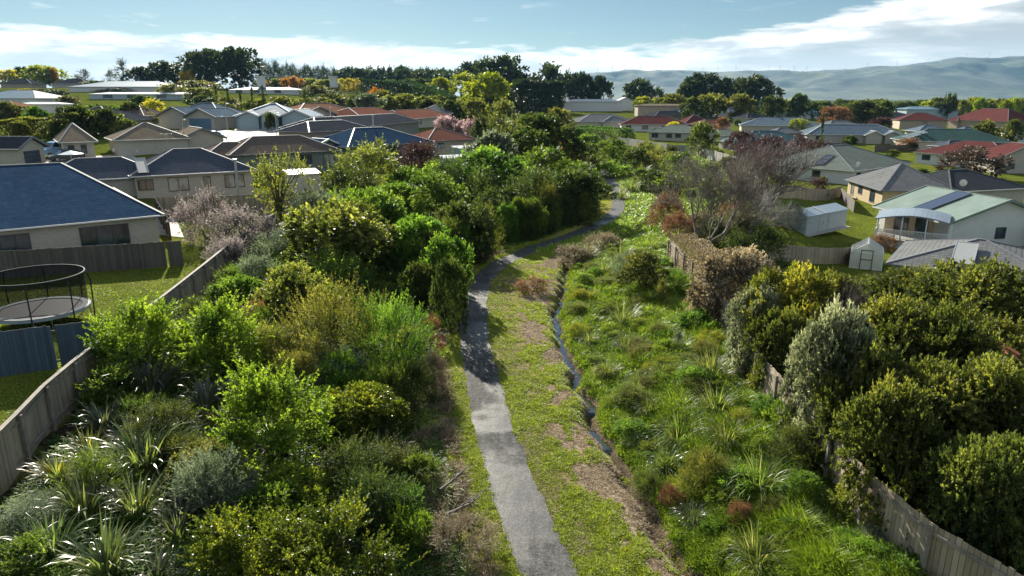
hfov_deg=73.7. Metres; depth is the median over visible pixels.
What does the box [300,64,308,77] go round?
tree
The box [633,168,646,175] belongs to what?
shrub
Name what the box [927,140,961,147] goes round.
house
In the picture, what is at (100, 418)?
flax bush
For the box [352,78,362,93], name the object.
tree
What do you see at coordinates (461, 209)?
shrub
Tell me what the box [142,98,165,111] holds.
tree
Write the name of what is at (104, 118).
tree
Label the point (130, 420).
flax bush
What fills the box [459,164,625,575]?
footpath
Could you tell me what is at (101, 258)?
fence
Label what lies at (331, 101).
tree
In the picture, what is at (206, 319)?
shrub
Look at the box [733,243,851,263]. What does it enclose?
fence
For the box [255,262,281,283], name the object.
shrub
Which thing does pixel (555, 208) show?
shrub
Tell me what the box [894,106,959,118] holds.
hall
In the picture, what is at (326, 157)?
window
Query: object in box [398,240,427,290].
shrub
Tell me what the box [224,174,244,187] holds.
window
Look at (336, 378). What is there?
shrub
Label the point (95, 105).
tree
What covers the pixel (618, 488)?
dry grass
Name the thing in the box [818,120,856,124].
house
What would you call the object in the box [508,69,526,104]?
tree
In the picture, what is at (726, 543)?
weed clump
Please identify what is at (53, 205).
house
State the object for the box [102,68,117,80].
tree
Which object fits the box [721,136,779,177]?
bare tree
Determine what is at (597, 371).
weed clump
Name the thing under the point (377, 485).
shrub
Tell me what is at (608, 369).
sedge clump
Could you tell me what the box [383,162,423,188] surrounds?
shrub
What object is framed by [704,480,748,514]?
weed clump
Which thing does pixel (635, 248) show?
weed clump
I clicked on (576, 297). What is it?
weed clump
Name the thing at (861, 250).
door
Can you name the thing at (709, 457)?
shrub
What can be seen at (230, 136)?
driveway
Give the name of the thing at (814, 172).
window
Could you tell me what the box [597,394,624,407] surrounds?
weed clump
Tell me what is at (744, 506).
shrub
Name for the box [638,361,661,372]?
weed clump
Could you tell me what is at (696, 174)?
shrub
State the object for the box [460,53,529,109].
tree
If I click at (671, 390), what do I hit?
weed clump
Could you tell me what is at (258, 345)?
shrub
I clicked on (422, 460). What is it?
shrub
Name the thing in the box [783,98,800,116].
tree
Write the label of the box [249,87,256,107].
tree
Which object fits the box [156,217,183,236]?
patio
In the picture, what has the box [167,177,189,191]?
window
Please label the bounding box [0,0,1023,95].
sky
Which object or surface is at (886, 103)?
tree
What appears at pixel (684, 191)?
shrub
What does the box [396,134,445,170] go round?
shrub
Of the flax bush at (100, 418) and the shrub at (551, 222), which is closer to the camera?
the flax bush at (100, 418)
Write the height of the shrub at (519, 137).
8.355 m
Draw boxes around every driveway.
[43,154,135,162]
[214,129,234,141]
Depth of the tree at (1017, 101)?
423.16 m
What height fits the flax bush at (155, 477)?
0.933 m
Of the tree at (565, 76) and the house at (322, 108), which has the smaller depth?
the house at (322, 108)
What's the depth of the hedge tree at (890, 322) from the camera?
25.67 m
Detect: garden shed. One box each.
[283,168,321,192]
[439,154,466,169]
[451,145,474,154]
[781,203,850,236]
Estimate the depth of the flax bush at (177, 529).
19.80 m
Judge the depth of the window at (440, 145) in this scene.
143.79 m
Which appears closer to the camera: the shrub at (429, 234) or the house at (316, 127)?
the shrub at (429, 234)
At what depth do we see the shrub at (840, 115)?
272.07 m
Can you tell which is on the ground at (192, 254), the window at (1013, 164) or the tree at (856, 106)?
the tree at (856, 106)
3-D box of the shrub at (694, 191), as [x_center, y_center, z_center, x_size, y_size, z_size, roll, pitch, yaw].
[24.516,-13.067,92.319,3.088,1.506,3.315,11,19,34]
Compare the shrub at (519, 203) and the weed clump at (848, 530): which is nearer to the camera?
the weed clump at (848, 530)
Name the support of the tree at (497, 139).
on the ground at (192, 254)
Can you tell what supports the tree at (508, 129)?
on the ground at (192, 254)
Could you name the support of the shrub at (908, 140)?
on the ground at (192, 254)
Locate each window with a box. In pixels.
[0,233,31,250]
[79,223,130,246]
[80,145,87,152]
[102,94,112,97]
[137,179,153,190]
[156,94,165,97]
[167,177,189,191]
[203,176,210,186]
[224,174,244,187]
[298,154,312,163]
[323,153,335,166]
[389,146,399,155]
[438,143,443,148]
[812,170,820,176]
[850,183,854,195]
[858,186,862,194]
[869,189,874,202]
[893,217,928,235]
[921,154,930,159]
[994,227,1006,238]
[1008,163,1014,168]
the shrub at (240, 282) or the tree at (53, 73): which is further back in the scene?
the tree at (53, 73)
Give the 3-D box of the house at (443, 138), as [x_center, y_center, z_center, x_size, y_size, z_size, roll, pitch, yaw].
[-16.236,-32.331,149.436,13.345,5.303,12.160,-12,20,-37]
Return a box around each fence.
[0,198,300,495]
[0,241,183,272]
[0,318,120,376]
[153,198,171,239]
[154,192,294,214]
[305,187,357,195]
[585,134,694,153]
[667,238,1023,575]
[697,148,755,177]
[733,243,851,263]
[748,184,842,200]
[840,187,855,212]
[874,145,913,151]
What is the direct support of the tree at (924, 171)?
on the ground at (192, 254)
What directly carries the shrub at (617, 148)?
on the ground at (192, 254)
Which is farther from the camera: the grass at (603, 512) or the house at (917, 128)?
the house at (917, 128)
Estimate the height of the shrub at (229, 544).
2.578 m
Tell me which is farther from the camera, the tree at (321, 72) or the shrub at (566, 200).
the tree at (321, 72)
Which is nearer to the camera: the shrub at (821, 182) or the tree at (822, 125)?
the shrub at (821, 182)
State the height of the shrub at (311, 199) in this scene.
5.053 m
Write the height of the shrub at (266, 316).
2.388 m
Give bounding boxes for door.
[23,150,41,163]
[189,118,211,128]
[300,177,307,191]
[818,213,828,231]
[827,212,836,229]
[859,250,873,269]
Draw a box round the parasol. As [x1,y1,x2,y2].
[57,151,83,158]
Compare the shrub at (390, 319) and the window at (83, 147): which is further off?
the window at (83, 147)
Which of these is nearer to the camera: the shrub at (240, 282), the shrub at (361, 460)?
the shrub at (361, 460)
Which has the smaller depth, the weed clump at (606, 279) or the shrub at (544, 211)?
the weed clump at (606, 279)
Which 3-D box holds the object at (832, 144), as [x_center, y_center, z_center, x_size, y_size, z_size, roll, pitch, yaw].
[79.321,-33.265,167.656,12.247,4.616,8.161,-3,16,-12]
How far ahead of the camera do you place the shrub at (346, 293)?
41.13 m
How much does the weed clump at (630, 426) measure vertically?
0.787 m
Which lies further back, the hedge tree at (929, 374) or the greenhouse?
the greenhouse
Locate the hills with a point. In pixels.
(963, 78)
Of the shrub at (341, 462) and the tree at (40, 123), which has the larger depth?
the tree at (40, 123)
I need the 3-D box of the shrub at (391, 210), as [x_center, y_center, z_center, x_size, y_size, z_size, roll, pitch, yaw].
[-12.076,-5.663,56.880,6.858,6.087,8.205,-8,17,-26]
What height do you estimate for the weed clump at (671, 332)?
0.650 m
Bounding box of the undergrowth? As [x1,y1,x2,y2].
[0,222,575,575]
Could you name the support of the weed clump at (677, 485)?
on the ground at (192, 254)
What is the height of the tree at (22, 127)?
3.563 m
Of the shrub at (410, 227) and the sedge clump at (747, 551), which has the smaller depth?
the sedge clump at (747, 551)
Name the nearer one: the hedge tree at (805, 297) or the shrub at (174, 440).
the shrub at (174, 440)
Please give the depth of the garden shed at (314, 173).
86.86 m
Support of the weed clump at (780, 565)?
on the ground at (192, 254)
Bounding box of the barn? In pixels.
[617,97,633,110]
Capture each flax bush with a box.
[2,503,103,570]
[22,442,93,485]
[27,464,133,524]
[29,449,82,486]
[29,451,68,478]
[40,504,164,575]
[56,431,130,470]
[58,421,122,456]
[66,396,124,433]
[68,452,124,482]
[76,466,178,524]
[79,411,206,483]
[90,476,148,512]
[100,339,208,400]
[100,416,146,444]
[112,410,146,430]
[122,440,169,477]
[129,536,189,575]
[141,466,182,501]
[141,508,209,554]
[148,490,205,532]
[175,371,233,410]
[194,376,231,398]
[196,400,243,429]
[235,448,261,478]
[241,444,267,464]
[327,535,360,556]
[355,428,409,459]
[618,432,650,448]
[639,442,684,478]
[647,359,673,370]
[670,496,716,529]
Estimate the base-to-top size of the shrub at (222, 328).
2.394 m
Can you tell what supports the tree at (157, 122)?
on the ground at (192, 254)
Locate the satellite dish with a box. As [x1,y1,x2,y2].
[959,179,966,188]
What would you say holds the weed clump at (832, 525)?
on the ground at (192, 254)
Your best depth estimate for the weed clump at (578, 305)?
43.55 m
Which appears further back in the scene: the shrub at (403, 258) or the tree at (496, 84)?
the tree at (496, 84)
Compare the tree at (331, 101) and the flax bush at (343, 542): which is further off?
the tree at (331, 101)
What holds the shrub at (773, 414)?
on the ground at (192, 254)
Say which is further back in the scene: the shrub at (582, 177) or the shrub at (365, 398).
the shrub at (582, 177)
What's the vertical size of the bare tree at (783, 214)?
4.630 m
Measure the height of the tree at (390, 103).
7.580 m
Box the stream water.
[552,266,612,454]
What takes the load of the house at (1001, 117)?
on the ground at (192, 254)
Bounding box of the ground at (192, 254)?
[0,88,1023,575]
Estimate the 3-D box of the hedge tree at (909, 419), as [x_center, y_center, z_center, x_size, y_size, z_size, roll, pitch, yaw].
[10.981,4.695,19.609,3.185,4.774,3.760,14,21,41]
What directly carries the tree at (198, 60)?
on the ground at (192, 254)
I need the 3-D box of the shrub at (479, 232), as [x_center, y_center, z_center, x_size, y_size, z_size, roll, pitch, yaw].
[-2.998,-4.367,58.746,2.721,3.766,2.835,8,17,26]
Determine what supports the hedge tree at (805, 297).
on the ground at (192, 254)
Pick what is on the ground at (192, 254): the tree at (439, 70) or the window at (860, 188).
the tree at (439, 70)
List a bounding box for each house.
[0,79,46,87]
[0,90,68,102]
[0,100,33,110]
[0,136,49,164]
[0,159,239,250]
[24,102,72,112]
[50,79,88,87]
[53,122,227,159]
[63,137,257,198]
[79,106,155,134]
[123,105,159,125]
[154,102,243,129]
[204,135,341,173]
[232,103,324,128]
[274,116,366,137]
[290,103,345,116]
[308,115,434,162]
[329,107,420,134]
[335,107,405,115]
[391,109,450,127]
[412,128,475,154]
[425,105,453,117]
[569,114,627,127]
[619,116,687,131]
[634,104,681,115]
[644,111,684,119]
[647,125,697,141]
[674,105,763,118]
[679,114,702,123]
[688,119,733,130]
[698,129,737,143]
[717,130,807,152]
[732,113,766,123]
[739,115,819,131]
[770,127,801,137]
[770,144,912,184]
[774,110,824,118]
[800,124,902,143]
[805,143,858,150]
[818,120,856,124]
[844,163,956,204]
[846,112,907,123]
[872,185,1023,245]
[885,238,1023,306]
[890,129,1011,149]
[892,112,949,128]
[903,125,943,133]
[913,140,1000,166]
[916,338,1023,430]
[926,169,1023,202]
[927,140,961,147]
[947,108,1023,129]
[956,126,994,132]
[962,142,1023,172]
[1001,131,1023,142]
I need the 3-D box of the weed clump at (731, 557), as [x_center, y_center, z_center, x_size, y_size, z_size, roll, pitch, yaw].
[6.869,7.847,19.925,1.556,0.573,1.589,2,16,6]
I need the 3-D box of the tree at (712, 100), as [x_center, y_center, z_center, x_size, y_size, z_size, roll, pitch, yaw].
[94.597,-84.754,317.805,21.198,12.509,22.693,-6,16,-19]
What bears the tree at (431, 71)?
on the ground at (192, 254)
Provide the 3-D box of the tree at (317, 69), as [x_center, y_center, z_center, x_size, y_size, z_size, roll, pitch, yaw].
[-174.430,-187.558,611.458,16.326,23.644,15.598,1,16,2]
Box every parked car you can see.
[44,141,61,154]
[45,149,84,161]
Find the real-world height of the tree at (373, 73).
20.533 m
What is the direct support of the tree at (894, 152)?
on the ground at (192, 254)
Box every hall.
[67,81,180,91]
[89,92,190,99]
[228,76,337,94]
[564,99,623,110]
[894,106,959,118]
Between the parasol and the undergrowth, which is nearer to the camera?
the undergrowth
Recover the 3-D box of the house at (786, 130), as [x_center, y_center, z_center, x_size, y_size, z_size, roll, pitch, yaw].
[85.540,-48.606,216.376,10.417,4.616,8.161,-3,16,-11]
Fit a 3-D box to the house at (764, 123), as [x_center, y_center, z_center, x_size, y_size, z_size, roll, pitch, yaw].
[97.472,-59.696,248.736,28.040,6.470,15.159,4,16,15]
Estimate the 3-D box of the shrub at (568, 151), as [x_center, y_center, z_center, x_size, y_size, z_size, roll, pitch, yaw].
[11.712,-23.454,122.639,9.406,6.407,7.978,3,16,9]
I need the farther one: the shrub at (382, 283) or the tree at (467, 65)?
the tree at (467, 65)
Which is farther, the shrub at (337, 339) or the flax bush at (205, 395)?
the shrub at (337, 339)
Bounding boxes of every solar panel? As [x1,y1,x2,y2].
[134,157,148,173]
[814,154,834,164]
[913,191,971,209]
[951,241,978,265]
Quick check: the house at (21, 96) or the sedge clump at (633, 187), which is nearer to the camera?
the sedge clump at (633, 187)
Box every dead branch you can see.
[439,464,470,490]
[445,487,486,514]
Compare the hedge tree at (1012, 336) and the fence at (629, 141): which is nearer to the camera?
the hedge tree at (1012, 336)
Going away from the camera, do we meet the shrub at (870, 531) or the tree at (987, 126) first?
the shrub at (870, 531)
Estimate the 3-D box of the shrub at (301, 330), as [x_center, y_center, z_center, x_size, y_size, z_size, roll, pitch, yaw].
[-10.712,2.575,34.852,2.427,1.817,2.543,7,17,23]
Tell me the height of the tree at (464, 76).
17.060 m
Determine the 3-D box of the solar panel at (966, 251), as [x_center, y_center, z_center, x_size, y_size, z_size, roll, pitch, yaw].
[34.939,-2.703,52.672,1.500,0.080,3.600,11,36,35]
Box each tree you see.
[0,69,20,87]
[0,101,24,119]
[7,120,35,135]
[13,66,32,78]
[19,64,71,85]
[20,105,49,125]
[36,116,59,137]
[38,118,79,140]
[42,89,71,95]
[45,65,58,84]
[52,105,99,135]
[55,95,82,105]
[74,69,93,80]
[78,80,103,84]
[87,103,108,108]
[87,107,125,136]
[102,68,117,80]
[105,88,135,91]
[108,104,118,109]
[108,118,137,132]
[109,57,130,80]
[118,102,148,110]
[120,66,150,80]
[127,94,164,105]
[142,60,180,83]
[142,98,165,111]
[148,112,158,124]
[152,60,192,84]
[153,82,186,92]
[175,47,240,84]
[177,71,196,84]
[178,80,223,89]
[181,87,221,99]
[181,94,215,105]
[207,46,264,87]
[213,101,235,108]
[214,85,219,103]
[214,96,240,109]
[225,87,231,107]
[238,91,243,110]
[241,99,256,111]
[246,144,316,229]
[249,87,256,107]
[249,99,267,108]
[256,60,272,84]
[260,85,266,105]
[262,111,276,129]
[264,63,275,85]
[266,78,281,86]
[268,95,292,101]
[268,96,292,106]
[270,58,283,78]
[271,59,283,78]
[279,75,305,87]
[280,63,287,86]
[281,59,291,86]
[285,63,296,76]
[285,66,294,83]
[293,98,318,105]
[294,69,304,88]
[297,78,318,86]
[298,86,311,102]
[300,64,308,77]
[301,84,329,95]
[305,66,315,82]
[309,67,319,78]
[312,65,323,79]
[312,93,350,106]
[313,79,341,91]
[317,91,344,94]
[318,62,331,88]
[321,99,338,104]
[331,68,346,78]
[335,65,352,90]
[337,78,345,91]
[340,79,349,90]
[342,66,355,78]
[345,68,377,91]
[345,77,353,90]
[345,79,356,92]
[346,97,356,107]
[351,93,387,107]
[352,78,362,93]
[355,65,384,77]
[365,68,386,79]
[367,85,380,93]
[375,89,398,107]
[377,64,395,79]
[379,95,401,110]
[385,66,416,80]
[392,93,414,109]
[399,78,412,91]
[402,69,427,79]
[410,95,442,108]
[411,68,432,77]
[415,77,428,94]
[417,98,438,108]
[420,66,437,77]
[425,71,446,79]
[425,76,457,94]
[432,67,455,92]
[432,114,466,134]
[433,94,445,104]
[434,67,456,85]
[437,99,468,120]
[446,71,475,100]
[449,60,486,97]
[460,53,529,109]
[460,90,486,109]
[460,97,492,126]
[461,128,518,162]
[462,71,513,120]
[462,115,481,141]
[467,112,495,144]
[486,98,519,132]
[501,123,527,155]
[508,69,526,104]
[517,111,540,125]
[517,112,586,170]
[525,61,577,107]
[544,106,576,125]
[545,67,571,104]
[563,70,595,99]
[563,127,587,137]
[586,75,613,98]
[621,77,656,109]
[631,95,652,108]
[643,142,778,251]
[652,85,664,100]
[652,93,686,103]
[666,145,678,152]
[675,81,697,103]
[677,96,706,118]
[680,72,733,103]
[689,133,837,214]
[692,92,727,118]
[702,164,720,173]
[712,75,753,98]
[714,93,759,121]
[715,156,734,170]
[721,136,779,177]
[722,281,785,377]
[723,290,775,356]
[728,73,785,110]
[729,259,838,373]
[734,120,741,125]
[742,302,814,389]
[754,188,810,229]
[759,94,791,116]
[772,174,790,184]
[782,293,885,450]
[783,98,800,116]
[788,92,810,118]
[790,267,872,311]
[793,335,908,488]
[806,100,835,119]
[812,278,871,317]
[817,112,825,147]
[824,367,957,536]
[833,98,845,111]
[837,99,859,110]
[841,135,856,143]
[841,139,852,144]
[844,99,888,123]
[845,290,969,378]
[851,263,967,313]
[861,351,1019,492]
[871,99,895,120]
[884,293,1023,369]
[886,149,900,157]
[889,431,1016,561]
[893,100,910,107]
[900,100,915,106]
[901,251,1023,325]
[901,429,1023,574]
[907,143,918,150]
[914,99,927,105]
[918,168,931,173]
[918,295,993,317]
[919,100,933,105]
[929,97,949,111]
[933,349,1023,436]
[935,497,1022,570]
[938,91,957,118]
[957,99,970,115]
[966,96,976,112]
[966,429,1023,518]
[970,311,1023,352]
[971,97,990,111]
[971,118,1004,136]
[986,98,996,107]
[992,98,1006,107]
[998,99,1018,111]
[1000,119,1023,141]
[1008,97,1023,111]
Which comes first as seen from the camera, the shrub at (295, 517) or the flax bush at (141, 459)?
the shrub at (295, 517)
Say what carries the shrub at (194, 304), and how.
on the ground at (192, 254)
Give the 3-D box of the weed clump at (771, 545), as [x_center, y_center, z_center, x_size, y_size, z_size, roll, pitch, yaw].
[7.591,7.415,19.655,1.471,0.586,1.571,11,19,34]
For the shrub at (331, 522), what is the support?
on the ground at (192, 254)
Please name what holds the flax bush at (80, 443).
on the ground at (192, 254)
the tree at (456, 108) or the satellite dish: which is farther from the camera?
the tree at (456, 108)
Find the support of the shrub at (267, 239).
on the ground at (192, 254)
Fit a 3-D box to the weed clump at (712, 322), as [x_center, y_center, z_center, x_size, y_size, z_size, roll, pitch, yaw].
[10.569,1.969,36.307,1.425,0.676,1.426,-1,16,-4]
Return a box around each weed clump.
[561,300,589,312]
[563,301,587,314]
[565,287,590,300]
[567,321,589,336]
[570,294,582,300]
[571,284,587,289]
[572,273,595,285]
[573,263,583,269]
[574,254,590,262]
[580,289,600,300]
[582,261,596,268]
[586,266,605,277]
[586,315,599,322]
[587,355,602,363]
[590,363,617,379]
[592,276,613,286]
[594,301,622,315]
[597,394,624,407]
[599,321,622,333]
[605,247,619,254]
[606,329,626,337]
[607,296,621,304]
[610,413,640,430]
[610,417,651,441]
[611,382,631,401]
[612,380,655,409]
[612,382,650,406]
[624,281,650,294]
[625,340,652,356]
[626,335,651,344]
[627,295,648,307]
[628,246,642,251]
[628,317,651,329]
[635,366,658,379]
[635,439,661,451]
[636,373,659,389]
[636,438,657,449]
[637,442,659,453]
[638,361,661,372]
[638,398,654,409]
[640,449,657,461]
[641,309,658,317]
[647,321,672,333]
[647,354,665,366]
[649,242,667,249]
[649,277,670,286]
[649,370,671,380]
[650,312,666,318]
[650,336,680,349]
[650,353,682,367]
[650,452,679,474]
[652,339,676,354]
[655,256,673,266]
[655,345,670,353]
[655,362,678,373]
[656,327,676,338]
[659,364,680,372]
[660,468,714,504]
[662,387,681,395]
[664,422,688,437]
[666,272,687,282]
[668,363,695,382]
[674,323,694,329]
[674,364,721,388]
[674,435,697,451]
[678,349,711,360]
[680,351,697,359]
[681,375,715,394]
[684,338,720,356]
[690,328,725,343]
[693,406,720,417]
[695,466,720,478]
[699,513,728,533]
[700,395,730,411]
[701,319,722,328]
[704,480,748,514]
[706,473,736,500]
[707,379,724,391]
[707,533,734,568]
[710,487,735,506]
[710,529,744,559]
[712,463,767,502]
[719,539,757,571]
[722,372,746,381]
[723,404,759,424]
[726,560,762,575]
[742,433,777,459]
[748,492,792,520]
[749,532,789,564]
[750,459,771,466]
[751,502,770,518]
[766,555,804,575]
[770,567,796,575]
[772,457,804,474]
[772,513,802,528]
[780,451,820,469]
[782,525,817,541]
[810,519,846,537]
[824,526,863,553]
[846,535,892,564]
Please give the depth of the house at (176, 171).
78.17 m
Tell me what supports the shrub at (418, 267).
on the ground at (192, 254)
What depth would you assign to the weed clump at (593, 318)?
41.04 m
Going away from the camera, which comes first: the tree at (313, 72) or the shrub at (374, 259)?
the shrub at (374, 259)
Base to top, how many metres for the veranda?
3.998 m
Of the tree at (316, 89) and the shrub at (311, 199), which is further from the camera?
the tree at (316, 89)
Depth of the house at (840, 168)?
129.47 m
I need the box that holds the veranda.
[875,208,952,248]
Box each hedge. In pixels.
[0,116,49,136]
[354,77,457,108]
[506,77,565,112]
[576,125,614,133]
[584,127,615,136]
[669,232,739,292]
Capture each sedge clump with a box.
[571,328,601,346]
[577,242,600,256]
[586,259,612,275]
[589,357,623,380]
[598,294,644,326]
[601,240,638,261]
[612,332,639,351]
[613,188,634,199]
[617,173,644,191]
[618,367,652,385]
[633,393,661,417]
[637,162,653,172]
[645,406,705,449]
[672,341,746,389]
[685,378,746,418]
[696,412,759,448]
[714,438,798,502]
[720,514,793,575]
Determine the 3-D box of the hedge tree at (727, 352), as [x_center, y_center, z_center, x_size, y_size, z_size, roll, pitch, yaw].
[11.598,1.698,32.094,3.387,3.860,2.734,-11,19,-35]
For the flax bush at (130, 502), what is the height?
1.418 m
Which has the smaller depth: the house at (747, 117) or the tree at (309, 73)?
the house at (747, 117)
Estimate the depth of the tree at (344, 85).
372.95 m
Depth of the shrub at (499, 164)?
82.59 m
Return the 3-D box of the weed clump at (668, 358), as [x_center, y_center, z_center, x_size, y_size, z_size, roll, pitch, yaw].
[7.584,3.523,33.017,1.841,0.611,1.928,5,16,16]
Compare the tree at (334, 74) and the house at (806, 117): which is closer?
the house at (806, 117)
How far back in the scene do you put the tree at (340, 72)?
597.25 m
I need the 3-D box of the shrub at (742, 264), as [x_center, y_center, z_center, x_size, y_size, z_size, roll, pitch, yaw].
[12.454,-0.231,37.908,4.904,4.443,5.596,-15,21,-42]
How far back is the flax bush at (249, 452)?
24.53 m
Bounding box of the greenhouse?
[849,237,883,270]
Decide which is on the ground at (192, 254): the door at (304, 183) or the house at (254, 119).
the house at (254, 119)
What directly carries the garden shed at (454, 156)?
on the ground at (192, 254)
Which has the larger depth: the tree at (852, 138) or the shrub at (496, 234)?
the tree at (852, 138)
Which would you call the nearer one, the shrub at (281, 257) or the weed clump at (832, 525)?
the weed clump at (832, 525)
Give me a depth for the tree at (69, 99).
249.36 m
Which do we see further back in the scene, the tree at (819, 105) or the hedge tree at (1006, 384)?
the tree at (819, 105)
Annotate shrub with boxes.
[0,485,76,542]
[0,527,70,575]
[45,445,146,514]
[70,361,144,416]
[78,287,204,384]
[108,389,179,423]
[116,394,207,461]
[135,429,210,480]
[153,288,278,386]
[153,438,274,528]
[156,436,247,511]
[157,310,193,338]
[165,180,237,248]
[172,500,313,575]
[176,292,215,316]
[180,295,216,316]
[188,321,235,359]
[197,348,347,488]
[198,280,244,304]
[199,202,282,252]
[199,276,223,299]
[201,233,255,268]
[203,273,264,306]
[207,292,250,309]
[208,262,253,281]
[213,269,238,280]
[220,311,263,333]
[223,257,259,268]
[223,475,315,559]
[234,295,282,327]
[235,247,281,284]
[236,316,301,375]
[236,327,275,360]
[237,474,430,575]
[240,222,304,257]
[245,258,346,327]
[246,298,290,330]
[247,460,339,515]
[248,238,280,251]
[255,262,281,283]
[255,352,284,370]
[257,240,285,256]
[264,267,394,362]
[266,342,325,395]
[266,501,317,557]
[269,250,286,262]
[272,253,301,267]
[274,239,395,296]
[278,184,344,226]
[280,195,403,292]
[283,329,333,369]
[287,323,327,342]
[297,301,342,331]
[297,311,349,337]
[297,334,372,389]
[297,335,327,363]
[298,384,341,419]
[303,345,364,392]
[306,425,399,502]
[311,159,378,197]
[312,313,350,341]
[318,132,402,186]
[319,183,360,199]
[320,380,417,454]
[324,331,353,348]
[329,185,406,238]
[329,462,427,541]
[330,344,372,373]
[333,280,356,308]
[335,280,448,373]
[335,451,377,491]
[344,486,419,539]
[346,302,382,334]
[347,287,407,328]
[350,255,376,277]
[352,403,403,444]
[353,429,424,485]
[354,362,401,391]
[355,175,393,192]
[358,340,398,367]
[361,325,384,341]
[361,331,387,346]
[363,482,437,538]
[364,346,410,374]
[364,349,430,407]
[364,352,395,374]
[366,179,435,217]
[366,253,378,262]
[368,281,398,300]
[369,282,407,308]
[370,454,413,484]
[375,136,392,158]
[375,213,450,275]
[376,271,396,284]
[378,347,450,414]
[380,269,409,289]
[380,325,427,355]
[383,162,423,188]
[383,500,434,556]
[388,168,471,218]
[390,448,443,486]
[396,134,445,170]
[396,261,438,307]
[396,272,432,305]
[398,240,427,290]
[402,237,428,270]
[405,209,424,218]
[410,161,441,186]
[411,229,448,261]
[412,203,436,214]
[413,309,444,350]
[416,143,434,165]
[417,230,475,300]
[417,506,508,575]
[419,145,505,206]
[421,344,450,389]
[425,199,496,264]
[427,255,471,334]
[436,214,466,266]
[441,218,466,251]
[447,213,471,263]
[454,143,535,201]
[467,217,489,255]
[469,184,520,233]
[470,199,505,252]
[492,202,519,243]
[492,223,510,240]
[493,127,556,172]
[498,159,569,226]
[508,197,533,238]
[509,275,554,296]
[513,206,539,240]
[514,143,581,184]
[514,192,543,240]
[523,197,549,240]
[530,177,563,231]
[531,196,547,234]
[535,163,618,225]
[540,201,557,234]
[543,197,559,231]
[554,241,599,267]
[556,140,602,169]
[557,193,575,227]
[561,178,591,224]
[571,132,604,156]
[574,161,602,185]
[580,231,622,250]
[588,193,596,216]
[590,128,620,141]
[594,138,627,162]
[595,158,635,177]
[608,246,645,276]
[612,249,670,291]
[614,127,636,138]
[619,146,656,168]
[630,465,662,503]
[632,139,666,161]
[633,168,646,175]
[634,168,665,190]
[636,221,646,227]
[641,146,673,170]
[643,190,686,227]
[647,188,662,193]
[650,277,671,303]
[655,169,701,194]
[656,481,688,510]
[658,150,698,176]
[658,208,700,238]
[665,268,696,292]
[666,121,679,125]
[670,330,685,348]
[673,306,713,328]
[674,440,734,501]
[680,187,696,197]
[680,188,695,196]
[682,167,708,183]
[683,206,728,238]
[683,244,784,322]
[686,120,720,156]
[697,212,742,243]
[708,204,772,248]
[712,117,730,129]
[715,217,796,273]
[718,201,747,218]
[721,130,756,154]
[726,497,753,527]
[747,387,784,418]
[749,128,790,157]
[761,400,793,435]
[763,416,825,470]
[768,198,811,230]
[769,131,833,156]
[774,330,845,432]
[778,469,825,505]
[788,118,811,130]
[807,174,829,197]
[817,105,854,123]
[843,250,850,263]
[851,518,889,543]
[862,541,926,575]
[867,116,892,127]
[870,232,899,252]
[871,443,920,498]
[893,135,921,151]
[933,143,1016,176]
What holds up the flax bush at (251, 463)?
on the ground at (192, 254)
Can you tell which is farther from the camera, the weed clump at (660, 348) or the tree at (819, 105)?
the tree at (819, 105)
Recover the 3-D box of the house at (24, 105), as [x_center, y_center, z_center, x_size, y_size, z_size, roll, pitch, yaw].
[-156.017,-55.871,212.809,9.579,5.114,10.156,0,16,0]
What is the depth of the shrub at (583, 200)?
74.10 m
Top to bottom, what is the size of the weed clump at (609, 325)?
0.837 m
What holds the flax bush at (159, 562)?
on the ground at (192, 254)
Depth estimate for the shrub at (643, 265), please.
44.27 m
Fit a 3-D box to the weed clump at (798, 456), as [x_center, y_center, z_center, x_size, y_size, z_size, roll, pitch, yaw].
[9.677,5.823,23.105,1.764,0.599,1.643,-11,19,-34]
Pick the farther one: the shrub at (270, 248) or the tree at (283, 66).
the tree at (283, 66)
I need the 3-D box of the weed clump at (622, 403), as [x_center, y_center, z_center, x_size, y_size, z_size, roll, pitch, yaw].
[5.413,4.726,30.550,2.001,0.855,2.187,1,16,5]
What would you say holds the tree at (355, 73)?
on the ground at (192, 254)
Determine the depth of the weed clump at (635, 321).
38.54 m
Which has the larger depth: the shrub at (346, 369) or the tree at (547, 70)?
the tree at (547, 70)
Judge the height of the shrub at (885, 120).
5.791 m
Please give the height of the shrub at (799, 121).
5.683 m
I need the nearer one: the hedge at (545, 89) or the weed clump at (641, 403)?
the weed clump at (641, 403)
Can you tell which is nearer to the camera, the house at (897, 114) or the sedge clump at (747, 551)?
the sedge clump at (747, 551)
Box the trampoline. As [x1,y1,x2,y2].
[0,264,95,332]
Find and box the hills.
[530,56,1023,99]
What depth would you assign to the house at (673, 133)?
214.77 m
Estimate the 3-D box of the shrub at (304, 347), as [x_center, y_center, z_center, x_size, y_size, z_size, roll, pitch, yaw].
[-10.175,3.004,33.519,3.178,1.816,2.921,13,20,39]
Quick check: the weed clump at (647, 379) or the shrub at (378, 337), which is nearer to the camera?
the weed clump at (647, 379)
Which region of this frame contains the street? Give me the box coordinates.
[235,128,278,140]
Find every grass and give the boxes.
[0,264,201,420]
[400,250,509,575]
[440,238,685,575]
[487,246,691,575]
[535,154,734,252]
[558,233,939,575]
[698,198,896,287]
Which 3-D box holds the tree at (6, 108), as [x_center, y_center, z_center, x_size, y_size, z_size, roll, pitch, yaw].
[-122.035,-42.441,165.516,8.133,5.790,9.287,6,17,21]
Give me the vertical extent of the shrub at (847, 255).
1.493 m

